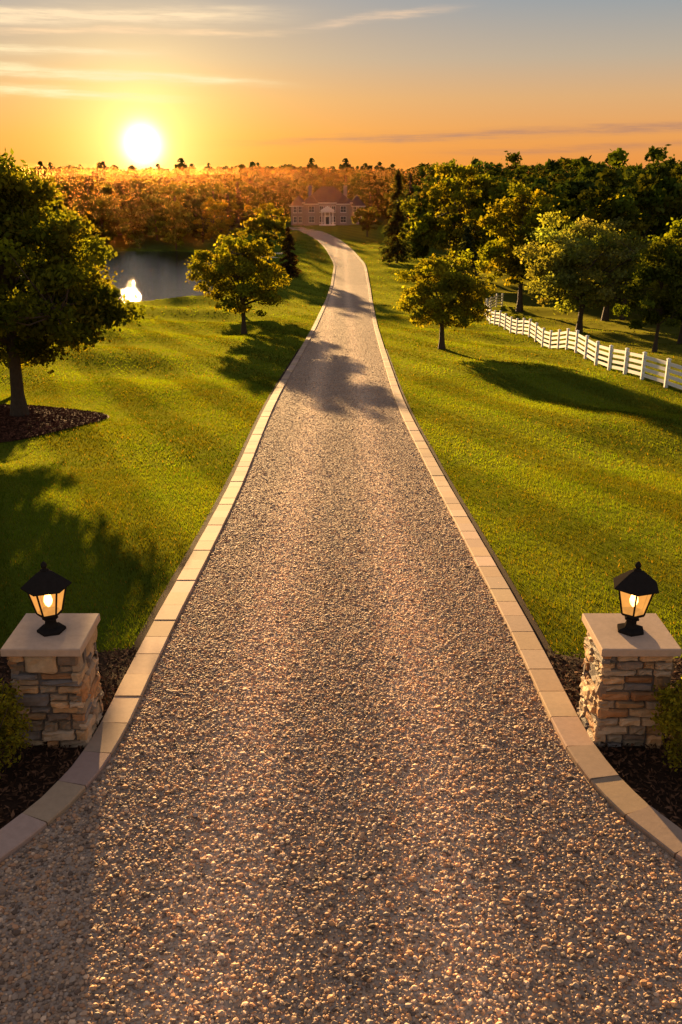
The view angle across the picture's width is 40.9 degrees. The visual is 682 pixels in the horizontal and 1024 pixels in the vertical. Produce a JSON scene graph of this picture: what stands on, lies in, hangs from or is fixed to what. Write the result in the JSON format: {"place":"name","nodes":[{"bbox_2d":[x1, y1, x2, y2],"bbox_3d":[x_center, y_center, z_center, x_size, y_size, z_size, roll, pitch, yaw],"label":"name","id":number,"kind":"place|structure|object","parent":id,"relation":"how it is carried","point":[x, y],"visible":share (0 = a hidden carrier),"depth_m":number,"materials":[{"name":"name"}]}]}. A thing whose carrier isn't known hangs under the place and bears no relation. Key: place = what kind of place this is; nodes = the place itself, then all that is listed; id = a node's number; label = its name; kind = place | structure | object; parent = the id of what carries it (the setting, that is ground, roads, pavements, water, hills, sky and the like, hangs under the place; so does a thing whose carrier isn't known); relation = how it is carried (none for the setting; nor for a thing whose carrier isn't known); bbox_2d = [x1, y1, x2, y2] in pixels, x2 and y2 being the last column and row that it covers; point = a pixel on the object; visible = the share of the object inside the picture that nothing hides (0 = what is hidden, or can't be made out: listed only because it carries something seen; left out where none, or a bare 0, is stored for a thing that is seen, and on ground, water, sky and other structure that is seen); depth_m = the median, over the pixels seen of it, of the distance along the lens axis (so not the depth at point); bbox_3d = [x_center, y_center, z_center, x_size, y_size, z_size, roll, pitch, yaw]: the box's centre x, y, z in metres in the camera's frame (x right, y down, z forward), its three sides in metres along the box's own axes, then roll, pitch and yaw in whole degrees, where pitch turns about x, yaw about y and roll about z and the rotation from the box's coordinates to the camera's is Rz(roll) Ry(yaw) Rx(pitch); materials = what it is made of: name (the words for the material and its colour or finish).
{"place":"outdoors","nodes":[
{"label":"outdoors","id":0,"kind":"place"},
{"bbox_2d":[72,250,282,301],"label":"lake water","id":1,"kind":"structure","parent":0,"point":[149,275],"depth_m":148.43,"materials":[{"name":"black liquid"}]},
{"bbox_2d":[6,161,537,190],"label":"distant forest","id":2,"kind":"object","parent":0,"point":[259,177],"visible":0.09,"depth_m":444.04,"materials":[{"name":"green plant"}]},
{"bbox_2d":[5,158,621,177],"bbox_3d":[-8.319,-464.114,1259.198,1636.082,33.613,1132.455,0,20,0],"label":"forest horizon","id":3,"kind":"structure","parent":0,"point":[381,171],"depth_m":855.52,"materials":[{"name":"green plant"}]},
{"bbox_2d":[0,227,681,1023],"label":"gravel driveway","id":4,"kind":"structure","parent":0,"point":[350,281],"depth_m":8.79,"materials":[{"name":"gravel"}]},
{"bbox_2d":[0,212,681,658],"bbox_3d":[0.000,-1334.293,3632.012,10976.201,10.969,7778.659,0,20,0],"label":"lawn ground","id":5,"kind":"structure","parent":0,"point":[350,234],"depth_m":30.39,"materials":[{"name":"green plant"}]},
{"bbox_2d":[0,256,56,370],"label":"maple tree","id":6,"kind":"object","parent":5,"relation":"on","point":[39,368],"depth_m":40.32,"materials":[{"name":"green plant"}]},
{"bbox_2d":[0,403,108,442],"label":"tree mulch ring","id":7,"kind":"object","parent":5,"relation":"on","point":[39,420],"visible":0.89,"depth_m":33.04,"materials":[{"name":"brown soil"}]},
{"bbox_2d":[16,655,93,744],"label":"mortar joints","id":8,"kind":"object","parent":5,"relation":"on","point":[39,678],"visible":0.14,"depth_m":9.93,"materials":[{"name":"grey concrete"}]},
{"bbox_2d":[7,627,103,747],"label":"stone courses","id":9,"kind":"object","parent":5,"relation":"on","point":[85,703],"visible":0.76,"depth_m":9.94,"materials":[{"name":"beige stone"}]},
{"bbox_2d":[0,613,99,656],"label":"cap stone","id":10,"kind":"object","parent":9,"relation":"on","point":[26,639],"visible":1,"depth_m":9.83,"materials":[{"name":"beige stone"}]},
{"bbox_2d":[21,561,71,636],"bbox_3d":[-3.165,0.910,9.861,0.501,0.820,0.511,0,20,0],"label":"lantern lamp","id":11,"kind":"object","parent":10,"relation":"on","point":[44,588],"visible":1,"depth_m":9.75,"materials":[{"name":"black metal"}]},
{"bbox_2d":[0,148,157,416],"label":"maple tree","id":12,"kind":"object","parent":5,"relation":"on","point":[75,290],"visible":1,"depth_m":30.81,"materials":[{"name":"green plant"}]},
{"bbox_2d":[0,349,299,828],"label":"mulch bed","id":13,"kind":"object","parent":5,"relation":"on","point":[34,774],"visible":0.34,"depth_m":10.00,"materials":[{"name":"black soil"}]},
{"bbox_2d":[0,676,32,777],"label":"shrub","id":14,"kind":"object","parent":13,"relation":"on","point":[18,739],"visible":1,"depth_m":9.50,"materials":[{"name":"green plant"}]},
{"bbox_2d":[40,174,261,249],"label":"forest","id":15,"kind":"object","parent":5,"relation":"on","point":[173,210],"visible":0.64,"depth_m":217.62,"materials":[{"name":"green plant"}]},
{"bbox_2d":[0,228,335,861],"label":"stone edging","id":16,"kind":"object","parent":5,"relation":"on","point":[65,792],"visible":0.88,"depth_m":11.46,"materials":[{"name":"beige stone"}]},
{"bbox_2d":[193,197,235,247],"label":"oak tree","id":17,"kind":"object","parent":5,"relation":"on","point":[216,226],"visible":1,"depth_m":193.23,"materials":[{"name":"green plant"}]},
{"bbox_2d":[201,242,264,300],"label":"maple tree","id":18,"kind":"object","parent":5,"relation":"on","point":[255,279],"visible":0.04,"depth_m":94.69,"materials":[{"name":"green plant"}]},
{"bbox_2d":[184,231,291,333],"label":"maple tree","id":19,"kind":"object","parent":5,"relation":"on","point":[226,275],"visible":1,"depth_m":71.08,"materials":[{"name":"green plant"}]},
{"bbox_2d":[231,203,292,263],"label":"oak tree","id":20,"kind":"object","parent":5,"relation":"on","point":[265,223],"visible":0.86,"depth_m":158.29,"materials":[{"name":"green plant"}]},
{"bbox_2d":[105,173,444,220],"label":"forest behind house","id":21,"kind":"object","parent":5,"relation":"on","point":[282,194],"visible":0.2,"depth_m":322.72,"materials":[{"name":"green plant"}]},
{"bbox_2d":[278,227,301,277],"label":"spruce tree","id":22,"kind":"object","parent":5,"relation":"on","point":[288,267],"visible":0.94,"depth_m":137.81,"materials":[{"name":"green plant"}]},
{"bbox_2d":[291,185,363,225],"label":"walls","id":23,"kind":"structure","parent":5,"relation":"on","point":[305,214],"depth_m":283.50,"materials":[{"name":"brick"}]},
{"bbox_2d":[289,187,365,205],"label":"roof","id":24,"kind":"structure","parent":23,"relation":"on","point":[327,195],"depth_m":283.73,"materials":[{"name":"brown"}]},
{"bbox_2d":[294,206,360,223],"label":"windows","id":25,"kind":"structure","parent":23,"relation":"in","point":[343,208],"depth_m":283.46,"materials":[{"name":"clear glass"}]},
{"bbox_2d":[289,204,365,225],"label":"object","id":26,"kind":"structure","parent":23,"relation":"attached to","point":[327,209],"depth_m":282.59,"materials":[{"name":"white paint"}]},
{"bbox_2d":[351,206,382,236],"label":"oak tree","id":27,"kind":"object","parent":5,"relation":"on","point":[366,219],"visible":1,"depth_m":227.87,"materials":[{"name":"green plant"}]},
{"bbox_2d":[378,168,412,262],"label":"spruce tree","id":28,"kind":"object","parent":5,"relation":"on","point":[393,227],"visible":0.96,"depth_m":160.16,"materials":[{"name":"green plant"}]},
{"bbox_2d":[397,211,444,262],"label":"oak tree","id":29,"kind":"object","parent":5,"relation":"on","point":[419,250],"visible":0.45,"depth_m":148.01,"materials":[{"name":"green plant"}]},
{"bbox_2d":[392,249,498,348],"bbox_3d":[6.622,-13.332,57.901,6.715,6.338,7.052,0,20,0],"label":"maple tree","id":30,"kind":"object","parent":5,"relation":"on","point":[444,281],"visible":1,"depth_m":56.73,"materials":[{"name":"green plant"}]},
{"bbox_2d":[397,160,500,269],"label":"oak tree","id":31,"kind":"object","parent":5,"relation":"on","point":[471,203],"visible":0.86,"depth_m":141.25,"materials":[{"name":"green plant"}]},
{"bbox_2d":[455,225,485,285],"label":"spruce tree","id":32,"kind":"object","parent":5,"relation":"on","point":[468,238],"visible":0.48,"depth_m":123.05,"materials":[{"name":"green plant"}]},
{"bbox_2d":[302,227,681,862],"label":"stone edging","id":33,"kind":"object","parent":5,"relation":"on","point":[616,791],"visible":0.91,"depth_m":11.46,"materials":[{"name":"beige stone"}]},
{"bbox_2d":[379,156,648,246],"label":"forest","id":34,"kind":"object","parent":5,"relation":"on","point":[424,177],"visible":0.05,"depth_m":213.81,"materials":[{"name":"green plant"}]},
{"bbox_2d":[476,182,571,311],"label":"oak tree","id":35,"kind":"object","parent":5,"relation":"on","point":[522,216],"visible":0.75,"depth_m":90.17,"materials":[{"name":"green plant"}]},
{"bbox_2d":[385,349,681,828],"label":"mulch bed","id":36,"kind":"object","parent":5,"relation":"on","point":[648,776],"visible":0.31,"depth_m":9.98,"materials":[{"name":"black soil"}]},
{"bbox_2d":[650,675,681,771],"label":"shrub","id":37,"kind":"object","parent":36,"relation":"on","point":[670,720],"visible":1,"depth_m":9.46,"materials":[{"name":"green plant"}]},
{"bbox_2d":[450,144,681,319],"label":"forest","id":38,"kind":"object","parent":5,"relation":"on","point":[593,186],"visible":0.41,"depth_m":90.75,"materials":[{"name":"green plant"}]},
{"bbox_2d":[486,293,681,389],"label":"white fence","id":39,"kind":"object","parent":5,"relation":"on","point":[644,363],"visible":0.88,"depth_m":51.91,"materials":[{"name":"paint"}]},
{"bbox_2d":[512,208,656,332],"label":"maple tree","id":40,"kind":"object","parent":5,"relation":"on","point":[568,262],"visible":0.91,"depth_m":70.88,"materials":[{"name":"green plant"}]},
{"bbox_2d":[566,195,658,320],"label":"oak tree","id":41,"kind":"object","parent":5,"relation":"on","point":[597,217],"visible":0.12,"depth_m":79.86,"materials":[{"name":"green plant"}]},
{"bbox_2d":[576,631,673,748],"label":"stone courses","id":42,"kind":"object","parent":5,"relation":"on","point":[604,720],"visible":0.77,"depth_m":9.95,"materials":[{"name":"beige stone"}]},
{"bbox_2d":[582,613,681,656],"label":"cap stone","id":43,"kind":"object","parent":42,"relation":"on","point":[656,639],"visible":1,"depth_m":9.83,"materials":[{"name":"beige stone"}]},
{"bbox_2d":[613,561,658,636],"bbox_3d":[3.165,0.910,9.861,0.501,0.820,0.511,0,20,0],"label":"lantern lamp","id":44,"kind":"object","parent":43,"relation":"on","point":[637,588],"visible":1,"depth_m":9.74,"materials":[{"name":"black metal"}]},
{"bbox_2d":[588,657,665,745],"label":"mortar joints","id":45,"kind":"object","parent":5,"relation":"on","point":[630,691],"visible":0.14,"depth_m":9.89,"materials":[{"name":"grey concrete"}]},
{"bbox_2d":[611,236,681,351],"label":"oak tree","id":46,"kind":"object","parent":5,"relation":"on","point":[666,258],"visible":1,"depth_m":57.58,"materials":[{"name":"green plant"}]},
{"bbox_2d":[635,217,681,344],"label":"oak tree","id":47,"kind":"object","parent":5,"relation":"on","point":[676,231],"visible":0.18,"depth_m":63.41,"materials":[{"name":"green plant"}]},
{"bbox_2d":[0,0,681,170],"label":"sky","id":48,"kind":"structure","parent":0,"point":[142,84],"materials":[{"name":"orange"}]}
]}

